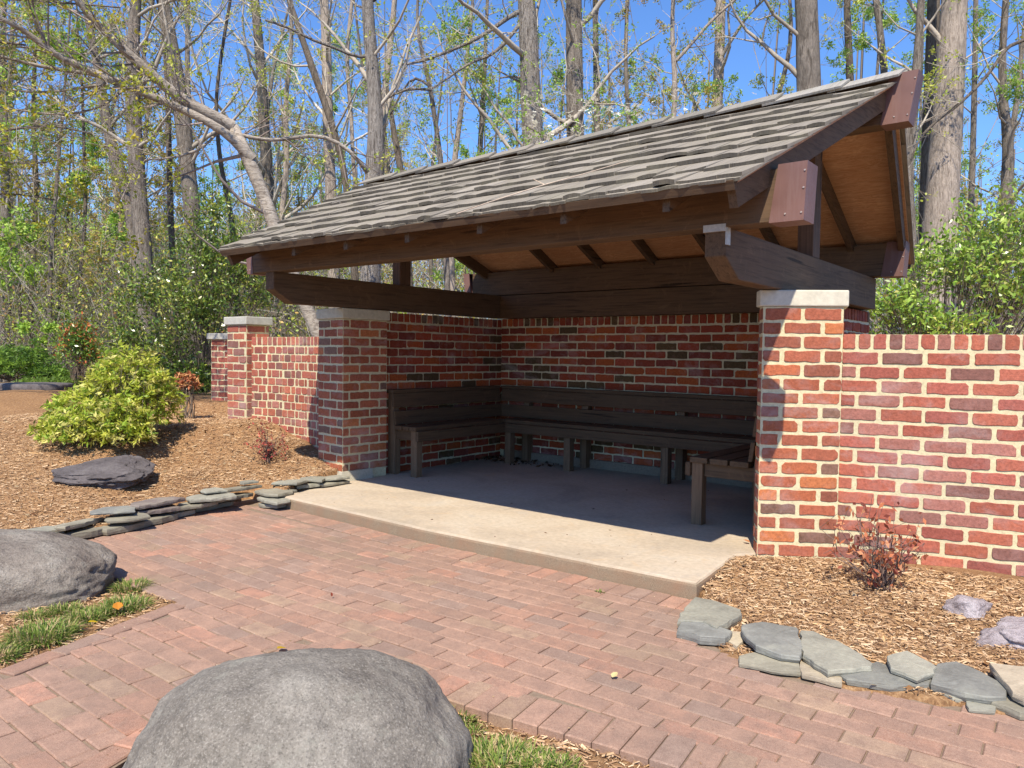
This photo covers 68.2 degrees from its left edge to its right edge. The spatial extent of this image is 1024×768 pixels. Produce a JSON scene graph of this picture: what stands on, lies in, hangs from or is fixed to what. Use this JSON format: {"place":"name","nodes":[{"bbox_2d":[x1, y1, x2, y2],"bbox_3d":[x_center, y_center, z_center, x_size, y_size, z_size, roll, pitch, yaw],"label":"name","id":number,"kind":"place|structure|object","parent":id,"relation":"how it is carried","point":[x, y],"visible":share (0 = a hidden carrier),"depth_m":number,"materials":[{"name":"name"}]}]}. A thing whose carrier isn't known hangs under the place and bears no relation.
{"place":"outdoors","nodes":[
{"label":"outdoors","id":0,"kind":"place"},
{"bbox_2d":[0,499,1023,767],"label":"paving","id":1,"kind":"structure","parent":0,"point":[472,632],"depth_m":3.07,"materials":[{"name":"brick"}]},
{"bbox_2d":[99,520,150,534],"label":"flagstone","id":2,"kind":"object","parent":1,"relation":"on","point":[114,528],"visible":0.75,"depth_m":5.09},
{"bbox_2d":[676,622,731,645],"bbox_3d":[0.842,1.094,3.330,0.244,0.047,0.176,3,3,39],"label":"flagstone","id":3,"kind":"object","parent":1,"relation":"on","point":[702,633],"visible":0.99,"depth_m":3.28,"materials":[{"name":"stone"}]},
{"bbox_2d":[677,597,741,629],"bbox_3d":[0.907,1.078,3.515,0.274,0.045,0.367,3,3,39],"label":"flagstone","id":4,"kind":"object","parent":3,"relation":"on","point":[714,614],"visible":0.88,"depth_m":3.48,"materials":[{"name":"stone"}]},
{"bbox_2d":[738,652,800,675],"bbox_3d":[1.030,1.119,3.024,0.242,0.025,0.142,2,3,25],"label":"flagstone","id":5,"kind":"object","parent":1,"relation":"on","point":[760,662],"visible":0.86,"depth_m":2.99,"materials":[{"name":"stone"}]},
{"bbox_2d":[741,622,802,662],"bbox_3d":[1.095,1.083,3.195,0.243,0.035,0.371,1,2,16],"label":"flagstone","id":6,"kind":"object","parent":5,"relation":"on","point":[778,642],"visible":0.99,"depth_m":3.16,"materials":[{"name":"stone"}]},
{"bbox_2d":[800,661,841,687],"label":"flagstone","id":7,"kind":"object","parent":1,"relation":"on","point":[808,671],"visible":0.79,"depth_m":2.89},
{"bbox_2d":[799,630,872,676],"bbox_3d":[1.266,1.089,3.081,0.236,0.033,0.411,0,2,-11],"label":"flagstone","id":8,"kind":"object","parent":7,"relation":"on","point":[827,657],"visible":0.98,"depth_m":2.99,"materials":[{"name":"stone"}]},
{"bbox_2d":[840,662,931,691],"bbox_3d":[1.412,1.119,2.853,0.252,0.032,0.258,-1,3,-41],"label":"flagstone","id":9,"kind":"object","parent":1,"relation":"on","point":[881,676],"visible":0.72,"depth_m":2.83,"materials":[{"name":"stone"}]},
{"bbox_2d":[887,651,936,682],"bbox_3d":[1.540,1.088,2.917,0.218,0.027,0.184,-1,3,-30],"label":"flagstone","id":10,"kind":"object","parent":9,"relation":"on","point":[908,665],"visible":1,"depth_m":2.88,"materials":[{"name":"stone"}]},
{"bbox_2d":[929,688,965,702],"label":"flagstone","id":11,"kind":"object","parent":1,"relation":"on","point":[953,698],"visible":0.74,"depth_m":2.73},
{"bbox_2d":[931,661,1007,703],"bbox_3d":[1.711,1.115,2.824,0.248,0.037,0.299,3,3,39],"label":"flagstone","id":12,"kind":"object","parent":11,"relation":"on","point":[958,680],"visible":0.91,"depth_m":2.77,"materials":[{"name":"stone"}]},
{"bbox_2d":[991,695,1023,719],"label":"flagstone","id":13,"kind":"object","parent":1,"relation":"on","point":[1009,706],"visible":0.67,"depth_m":2.64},
{"bbox_2d":[989,663,1023,704],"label":"flagstone","id":14,"kind":"object","parent":13,"relation":"on","point":[1009,679],"visible":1,"depth_m":2.77,"materials":[{"name":"stone"}]},
{"bbox_2d":[0,356,1023,767],"bbox_3d":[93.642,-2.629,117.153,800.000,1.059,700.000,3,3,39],"label":"ground","id":15,"kind":"structure","parent":0,"point":[18,402],"depth_m":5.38,"materials":[{"name":"wood"}]},
{"bbox_2d":[0,342,72,379],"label":"juniper bush","id":16,"kind":"object","parent":15,"relation":"on","point":[31,364],"visible":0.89,"depth_m":13.82,"materials":[{"name":"green plant"}]},
{"bbox_2d":[0,382,73,389],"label":"rock","id":17,"kind":"object","parent":15,"relation":"on","point":[34,386],"visible":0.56,"depth_m":10.69,"materials":[{"name":"stone"}]},
{"bbox_2d":[0,614,88,650],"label":"grass clump","id":18,"kind":"object","parent":15,"relation":"on","point":[56,630],"visible":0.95,"depth_m":3.22,"materials":[{"name":"plant"}]},
{"bbox_2d":[0,0,106,381],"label":"woodland tree","id":19,"kind":"object","parent":15,"relation":"on","point":[4,229],"visible":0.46,"depth_m":18.34,"materials":[{"name":"green plant"}]},
{"bbox_2d":[0,529,116,614],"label":"boulder","id":20,"kind":"object","parent":15,"relation":"on","point":[42,568],"visible":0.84,"depth_m":3.73,"materials":[{"name":"stone"}]},
{"bbox_2d":[0,0,124,374],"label":"woodland tree","id":21,"kind":"object","parent":15,"relation":"on","point":[36,169],"visible":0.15,"depth_m":18.96,"materials":[{"name":"green plant"}]},
{"bbox_2d":[0,0,127,363],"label":"woodland tree","id":22,"kind":"object","parent":15,"relation":"on","point":[48,327],"visible":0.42,"depth_m":16.96,"materials":[{"name":"green plant"}]},
{"bbox_2d":[12,86,128,350],"bbox_3d":[-11.513,-3.833,20.136,2.984,7.548,2.650,1,2,-3],"label":"woodland tree","id":23,"kind":"object","parent":15,"relation":"on","point":[66,228],"visible":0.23,"depth_m":19.66,"materials":[{"name":"green plant"}]},
{"bbox_2d":[32,99,113,302],"bbox_3d":[-16.799,-5.676,29.006,3.946,10.132,3.664,0,2,-12],"label":"woodland tree","id":24,"kind":"object","parent":15,"relation":"on","point":[75,138],"visible":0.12,"depth_m":28.64,"materials":[{"name":"green plant"}]},
{"bbox_2d":[3,0,152,377],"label":"woodland tree","id":25,"kind":"object","parent":15,"relation":"on","point":[85,198],"visible":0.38,"depth_m":17.82,"materials":[{"name":"green plant"}]},
{"bbox_2d":[52,312,104,384],"bbox_3d":[-7.131,-0.573,12.476,0.853,1.276,0.824,3,3,39],"label":"photinia bush","id":26,"kind":"object","parent":15,"relation":"on","point":[81,343],"visible":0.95,"depth_m":12.42,"materials":[{"name":"green plant"}]},
{"bbox_2d":[55,602,116,625],"bbox_3d":[-1.964,1.059,3.483,0.271,0.065,0.291,3,3,39],"label":"grass clump","id":27,"kind":"object","parent":15,"relation":"on","point":[89,613],"visible":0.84,"depth_m":3.49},
{"bbox_2d":[17,0,155,288],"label":"woodland tree","id":28,"kind":"object","parent":15,"relation":"on","point":[119,213],"visible":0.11,"depth_m":24.07,"materials":[{"name":"green plant"}]},
{"bbox_2d":[0,0,201,262],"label":"maple tree","id":29,"kind":"object","parent":15,"relation":"on","point":[29,164],"visible":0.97,"depth_m":8.68,"materials":[{"name":"green plant"}]},
{"bbox_2d":[51,455,155,489],"bbox_3d":[-3.220,0.695,5.989,0.724,0.214,0.571,0,2,-12],"label":"rock","id":30,"kind":"object","parent":15,"relation":"on","point":[120,472],"visible":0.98,"depth_m":5.84,"materials":[{"name":"stone"}]},
{"bbox_2d":[0,0,213,318],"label":"woodland tree","id":31,"kind":"object","parent":15,"relation":"on","point":[129,226],"visible":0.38,"depth_m":15.13,"materials":[{"name":"brown plant"}]},
{"bbox_2d":[26,339,188,447],"bbox_3d":[-3.593,0.087,6.851,1.238,1.002,1.326,3,3,39],"label":"azalea bush","id":32,"kind":"object","parent":15,"relation":"on","point":[124,412],"visible":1,"depth_m":6.66,"materials":[{"name":"green plant"}]},
{"bbox_2d":[39,0,178,390],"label":"woodland tree","id":33,"kind":"object","parent":15,"relation":"on","point":[171,232],"visible":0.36,"depth_m":15.75,"materials":[{"name":"brown plant"}]},
{"bbox_2d":[0,0,235,363],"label":"woodland tree","id":34,"kind":"object","parent":15,"relation":"on","point":[140,209],"visible":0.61,"depth_m":14.38,"materials":[{"name":"brown plant"}]},
{"bbox_2d":[92,592,157,616],"bbox_3d":[-1.874,1.054,3.636,0.338,0.071,0.334,3,3,39],"label":"grass clump","id":35,"kind":"object","parent":15,"relation":"on","point":[133,607],"visible":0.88,"depth_m":3.64,"materials":[{"name":"plant"}]},
{"bbox_2d":[103,576,154,595],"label":"grass clump","id":36,"kind":"object","parent":15,"relation":"on","point":[125,586],"visible":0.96,"depth_m":3.93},
{"bbox_2d":[62,0,208,347],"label":"woodland tree","id":37,"kind":"object","parent":15,"relation":"on","point":[152,2],"visible":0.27,"depth_m":24.09,"materials":[{"name":"green plant"}]},
{"bbox_2d":[117,91,215,310],"bbox_3d":[-10.373,-4.632,23.452,3.463,8.760,3.075,1,2,-3],"label":"woodland tree","id":38,"kind":"object","parent":15,"relation":"on","point":[179,209],"visible":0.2,"depth_m":22.74,"materials":[{"name":"green plant"}]},
{"bbox_2d":[99,0,253,243],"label":"woodland tree","id":39,"kind":"object","parent":15,"relation":"on","point":[187,54],"visible":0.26,"depth_m":27.04,"materials":[{"name":"green plant"}]},
{"bbox_2d":[88,0,274,390],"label":"woodland tree","id":40,"kind":"object","parent":15,"relation":"on","point":[184,136],"visible":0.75,"depth_m":14.86,"materials":[{"name":"brown plant"}]},
{"bbox_2d":[172,370,202,418],"bbox_3d":[-3.774,0.122,8.782,0.464,0.572,0.343,3,3,39],"label":"withered shrub","id":41,"kind":"object","parent":15,"relation":"on","point":[188,381],"visible":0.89,"depth_m":8.72,"materials":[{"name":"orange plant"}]},
{"bbox_2d":[97,179,288,394],"bbox_3d":[-5.294,-1.546,12.642,2.624,3.681,2.581,3,3,39],"label":"holly bush","id":42,"kind":"object","parent":15,"relation":"on","point":[204,317],"visible":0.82,"depth_m":12.27,"materials":[{"name":"green plant"}]},
{"bbox_2d":[0,179,406,387],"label":"brush","id":43,"kind":"object","parent":15,"relation":"on","point":[112,266],"visible":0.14,"depth_m":17.38,"materials":[{"name":"green plant"}]},
{"bbox_2d":[0,0,409,336],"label":"ornamental tree","id":44,"kind":"object","parent":15,"relation":"on","point":[228,130],"visible":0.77,"depth_m":8.94,"materials":[{"name":"brown plant"}]},
{"bbox_2d":[172,152,257,328],"bbox_3d":[-9.904,-4.123,26.008,2.714,7.505,2.923,1,2,-2],"label":"woodland tree","id":45,"kind":"object","parent":15,"relation":"on","point":[217,180],"visible":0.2,"depth_m":25.60,"materials":[{"name":"green plant"}]},
{"bbox_2d":[120,0,312,316],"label":"woodland tree","id":46,"kind":"object","parent":15,"relation":"on","point":[219,154],"visible":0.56,"depth_m":16.98,"materials":[{"name":"green plant"}]},
{"bbox_2d":[207,333,227,400],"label":"brick pier","id":47,"kind":"structure","parent":15,"relation":"on","point":[219,368],"depth_m":10.57,"materials":[{"name":"brick"}]},
{"bbox_2d":[99,0,365,336],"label":"woodland tree","id":48,"kind":"object","parent":15,"relation":"on","point":[266,166],"visible":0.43,"depth_m":19.09,"materials":[{"name":"brown plant"}]},
{"bbox_2d":[224,316,272,419],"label":"brick pier","id":49,"kind":"structure","parent":15,"relation":"on","point":[243,331],"depth_m":7.97,"materials":[{"name":"brick"}]},
{"bbox_2d":[181,0,335,308],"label":"woodland tree","id":50,"kind":"object","parent":15,"relation":"on","point":[271,79],"visible":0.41,"depth_m":24.29,"materials":[{"name":"green plant"}]},
{"bbox_2d":[243,421,287,461],"bbox_3d":[-2.221,0.524,6.914,0.346,0.381,0.497,2,3,29],"label":"withered shrub","id":51,"kind":"object","parent":15,"relation":"on","point":[267,452],"visible":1,"depth_m":6.88,"materials":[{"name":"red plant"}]},
{"bbox_2d":[225,112,317,333],"bbox_3d":[-6.716,-3.837,21.068,2.742,7.809,3.087,0,3,-28],"label":"woodland tree","id":52,"kind":"object","parent":15,"relation":"on","point":[298,198],"visible":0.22,"depth_m":21.14,"materials":[{"name":"green plant"}]},
{"bbox_2d":[203,0,354,336],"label":"woodland tree","id":53,"kind":"object","parent":15,"relation":"on","point":[283,199],"visible":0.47,"depth_m":17.94,"materials":[{"name":"green plant"}]},
{"bbox_2d":[251,337,318,449],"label":"brick wall","id":54,"kind":"structure","parent":15,"relation":"on","point":[285,384],"depth_m":7.67,"materials":[{"name":"brick"}]},
{"bbox_2d":[251,32,342,275],"bbox_3d":[-9.689,-7.910,33.283,4.110,14.387,3.975,2,2,18],"label":"woodland tree","id":55,"kind":"object","parent":15,"relation":"on","point":[276,147],"visible":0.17,"depth_m":32.84,"materials":[{"name":"green plant"}]},
{"bbox_2d":[122,648,473,767],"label":"boulder","id":56,"kind":"object","parent":15,"relation":"on","point":[332,708],"visible":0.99,"depth_m":2.16,"materials":[{"name":"stone"}]},
{"bbox_2d":[185,0,438,279],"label":"woodland tree","id":57,"kind":"object","parent":15,"relation":"on","point":[322,94],"visible":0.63,"depth_m":15.45,"materials":[{"name":"brown plant"}]},
{"bbox_2d":[282,26,365,277],"bbox_3d":[-8.503,-8.649,35.321,4.423,15.483,4.278,1,2,14],"label":"woodland tree","id":58,"kind":"object","parent":15,"relation":"on","point":[335,107],"visible":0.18,"depth_m":35.20,"materials":[{"name":"green plant"}]},
{"bbox_2d":[299,0,356,185],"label":"woodland tree","id":59,"kind":"object","parent":15,"relation":"on","point":[349,98],"visible":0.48,"depth_m":17.96,"materials":[{"name":"brown plant"}]},
{"bbox_2d":[187,0,481,282],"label":"peeling bark tree","id":60,"kind":"object","parent":15,"relation":"on","point":[375,137],"visible":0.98,"depth_m":10.72,"materials":[{"name":"brown plant"}]},
{"bbox_2d":[254,0,436,308],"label":"woodland tree","id":61,"kind":"object","parent":15,"relation":"on","point":[326,18],"visible":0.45,"depth_m":16.90,"materials":[{"name":"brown plant"}]},
{"bbox_2d":[264,0,440,282],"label":"woodland tree","id":62,"kind":"object","parent":15,"relation":"on","point":[394,5],"visible":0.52,"depth_m":17.43,"materials":[{"name":"brown plant"}]},
{"bbox_2d":[318,0,443,277],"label":"woodland tree","id":63,"kind":"object","parent":15,"relation":"on","point":[387,163],"visible":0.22,"depth_m":29.74,"materials":[{"name":"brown plant"}]},
{"bbox_2d":[373,0,434,313],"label":"woodland tree","id":64,"kind":"object","parent":15,"relation":"on","point":[399,160],"visible":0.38,"depth_m":14.96,"materials":[{"name":"brown plant"}]},
{"bbox_2d":[355,0,491,316],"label":"woodland tree","id":65,"kind":"object","parent":15,"relation":"on","point":[446,268],"visible":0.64,"depth_m":13.48,"materials":[{"name":"grey plant"}]},
{"bbox_2d":[410,24,488,315],"bbox_3d":[-3.066,-6.710,28.928,4.288,12.674,4.364,1,2,13],"label":"woodland tree","id":66,"kind":"object","parent":15,"relation":"on","point":[430,269],"visible":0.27,"depth_m":28.51,"materials":[{"name":"green plant"}]},
{"bbox_2d":[359,0,615,316],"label":"woodland tree","id":67,"kind":"object","parent":15,"relation":"on","point":[454,157],"visible":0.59,"depth_m":15.43,"materials":[{"name":"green plant"}]},
{"bbox_2d":[431,0,565,318],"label":"woodland tree","id":68,"kind":"object","parent":15,"relation":"on","point":[480,148],"visible":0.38,"depth_m":15.68,"materials":[{"name":"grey plant"}]},
{"bbox_2d":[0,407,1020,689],"bbox_3d":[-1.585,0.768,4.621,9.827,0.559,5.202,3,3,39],"label":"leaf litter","id":69,"kind":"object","parent":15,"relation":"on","point":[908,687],"visible":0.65,"depth_m":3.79,"materials":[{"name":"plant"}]},
{"bbox_2d":[0,2,1023,356],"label":"distant trunks","id":70,"kind":"object","parent":15,"relation":"on","point":[592,122],"depth_m":45.61,"materials":[{"name":"plant"}]},
{"bbox_2d":[325,0,699,149],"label":"shagbark tree","id":71,"kind":"object","parent":15,"relation":"on","point":[526,12],"visible":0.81,"depth_m":13.34,"materials":[{"name":"brown plant"}]},
{"bbox_2d":[461,57,565,151],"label":"woodland tree","id":72,"kind":"object","parent":15,"relation":"on","point":[557,74],"visible":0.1,"depth_m":22.31,"materials":[{"name":"green plant"}]},
{"bbox_2d":[468,731,559,767],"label":"grass clump","id":73,"kind":"object","parent":15,"relation":"on","point":[499,755],"visible":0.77,"depth_m":2.39,"materials":[{"name":"plant"}]},
{"bbox_2d":[430,0,604,146],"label":"woodland tree","id":74,"kind":"object","parent":15,"relation":"on","point":[573,13],"visible":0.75,"depth_m":13.85,"materials":[{"name":"grey plant"}]},
{"bbox_2d":[283,456,755,599],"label":"concrete slab","id":75,"kind":"structure","parent":15,"relation":"on","point":[609,537],"depth_m":5.38,"materials":[{"name":"concrete"}]},
{"bbox_2d":[387,385,504,477],"bbox_3d":[-0.539,0.440,7.644,0.437,0.800,1.585,3,3,39],"label":"slatted bench","id":76,"kind":"object","parent":75,"relation":"on","point":[417,435],"visible":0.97,"depth_m":7.37,"materials":[{"name":"wood"}]},
{"bbox_2d":[501,385,756,483],"bbox_3d":[0.992,0.474,7.310,3.052,0.800,0.437,3,3,39],"label":"slatted bench","id":77,"kind":"object","parent":75,"relation":"on","point":[681,437],"visible":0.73,"depth_m":7.21,"materials":[{"name":"wood"}]},
{"bbox_2d":[685,411,756,533],"bbox_3d":[1.829,0.555,5.527,0.577,0.800,1.350,3,3,39],"label":"slatted bench","id":78,"kind":"object","parent":75,"relation":"on","point":[735,463],"visible":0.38,"depth_m":5.14,"materials":[{"name":"wood"}]},
{"bbox_2d":[506,744,580,767],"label":"grass clump","id":79,"kind":"object","parent":15,"relation":"on","point":[542,755],"visible":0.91,"depth_m":2.33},
{"bbox_2d":[218,68,923,558],"bbox_3d":[0.448,-0.420,6.026,4.940,3.073,3.664,3,3,39],"label":"pavilion","id":80,"kind":"object","parent":15,"relation":"on","point":[754,248],"visible":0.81,"depth_m":5.56,"materials":[{"name":"brick"}]},
{"bbox_2d":[393,0,753,172],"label":"dogwood tree","id":81,"kind":"object","parent":15,"relation":"on","point":[576,131],"visible":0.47,"depth_m":11.37,"materials":[{"name":"green plant"}]},
{"bbox_2d":[516,0,663,131],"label":"woodland tree","id":82,"kind":"object","parent":15,"relation":"on","point":[595,47],"visible":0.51,"depth_m":17.94,"materials":[{"name":"grey plant"}]},
{"bbox_2d":[585,25,648,130],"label":"woodland tree","id":83,"kind":"object","parent":15,"relation":"on","point":[609,93],"visible":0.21,"depth_m":30.07,"materials":[{"name":"green plant"}]},
{"bbox_2d":[554,0,703,128],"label":"woodland tree","id":84,"kind":"object","parent":15,"relation":"on","point":[626,11],"visible":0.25,"depth_m":17.59,"materials":[{"name":"green plant"}]},
{"bbox_2d":[257,265,1023,336],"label":"brush","id":85,"kind":"object","parent":15,"relation":"on","point":[872,320],"visible":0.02,"depth_m":17.67,"materials":[{"name":"green plant"}]},
{"bbox_2d":[565,0,789,117],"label":"woodland tree","id":86,"kind":"object","parent":15,"relation":"on","point":[674,52],"visible":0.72,"depth_m":13.99,"materials":[{"name":"brown plant"}]},
{"bbox_2d":[662,0,794,110],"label":"woodland tree","id":87,"kind":"object","parent":15,"relation":"on","point":[719,64],"visible":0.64,"depth_m":16.39,"materials":[{"name":"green plant"}]},
{"bbox_2d":[697,0,820,91],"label":"woodland tree","id":88,"kind":"object","parent":15,"relation":"on","point":[806,72],"visible":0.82,"depth_m":12.87,"materials":[{"name":"brown plant"}]},
{"bbox_2d":[685,0,870,109],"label":"woodland tree","id":89,"kind":"object","parent":15,"relation":"on","point":[789,47],"visible":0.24,"depth_m":15.96,"materials":[{"name":"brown plant"}]},
{"bbox_2d":[820,0,873,81],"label":"woodland tree","id":90,"kind":"object","parent":15,"relation":"on","point":[847,22],"visible":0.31,"depth_m":16.95,"materials":[{"name":"brown plant"}]},
{"bbox_2d":[830,0,920,325],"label":"woodland tree","id":91,"kind":"object","parent":15,"relation":"on","point":[867,18],"visible":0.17,"depth_m":20.67,"materials":[{"name":"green plant"}]},
{"bbox_2d":[819,495,932,590],"bbox_3d":[1.825,0.806,3.806,0.516,0.484,0.702,2,2,20],"label":"withered shrub","id":92,"kind":"object","parent":15,"relation":"on","point":[879,578],"visible":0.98,"depth_m":3.80,"materials":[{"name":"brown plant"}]},
{"bbox_2d":[829,0,926,333],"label":"woodland tree","id":93,"kind":"object","parent":15,"relation":"on","point":[879,24],"visible":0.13,"depth_m":16.45,"materials":[{"name":"brown plant"}]},
{"bbox_2d":[864,0,967,334],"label":"tulip tree","id":94,"kind":"object","parent":15,"relation":"on","point":[943,179],"visible":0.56,"depth_m":13.79,"materials":[{"name":"brown plant"}]},
{"bbox_2d":[852,0,984,334],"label":"woodland tree","id":95,"kind":"object","parent":15,"relation":"on","point":[912,133],"visible":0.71,"depth_m":12.93,"materials":[{"name":"brown plant"}]},
{"bbox_2d":[818,0,1021,257],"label":"woodland tree","id":96,"kind":"object","parent":15,"relation":"on","point":[933,6],"visible":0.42,"depth_m":15.43,"materials":[{"name":"brown plant"}]},
{"bbox_2d":[858,1,995,283],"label":"woodland tree","id":97,"kind":"object","parent":15,"relation":"on","point":[912,22],"visible":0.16,"depth_m":26.07,"materials":[{"name":"brown plant"}]},
{"bbox_2d":[836,334,1023,576],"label":"brick wall","id":98,"kind":"structure","parent":15,"relation":"on","point":[932,428],"depth_m":4.18,"materials":[{"name":"brick"}]},
{"bbox_2d":[868,181,1023,334],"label":"holly bush","id":99,"kind":"object","parent":15,"relation":"on","point":[965,267],"visible":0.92,"depth_m":8.40,"materials":[{"name":"green plant"}]},
{"bbox_2d":[878,0,1023,219],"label":"woodland tree","id":100,"kind":"object","parent":15,"relation":"on","point":[983,79],"visible":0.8,"depth_m":10.58,"materials":[{"name":"brown plant"}]},
{"bbox_2d":[911,0,1023,334],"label":"woodland tree","id":101,"kind":"object","parent":15,"relation":"on","point":[971,163],"visible":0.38,"depth_m":16.96,"materials":[{"name":"brown plant"}]},
{"bbox_2d":[943,595,992,619],"bbox_3d":[2.108,1.062,3.504,0.251,0.163,0.172,-1,3,-39],"label":"rock","id":102,"kind":"object","parent":15,"relation":"on","point":[968,606],"visible":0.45,"depth_m":3.45,"materials":[{"name":"stone"}]},
{"bbox_2d":[915,0,1023,334],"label":"woodland tree","id":103,"kind":"object","parent":15,"relation":"on","point":[1009,124],"visible":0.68,"depth_m":14.43,"materials":[{"name":"brown plant"}]},
{"bbox_2d":[974,627,1009,647],"bbox_3d":[2.072,1.089,3.215,0.290,0.103,0.157,0,2,-15],"label":"rock","id":104,"kind":"object","parent":15,"relation":"on","point":[986,637],"visible":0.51,"depth_m":3.15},
{"bbox_2d":[988,616,1023,649],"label":"rock","id":105,"kind":"object","parent":15,"relation":"on","point":[1010,629],"visible":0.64,"depth_m":3.16,"materials":[{"name":"stone"}]},
{"bbox_2d":[6,0,1023,347],"label":"sky","id":106,"kind":"structure","parent":0,"point":[742,59],"materials":[{"name":"blue"}]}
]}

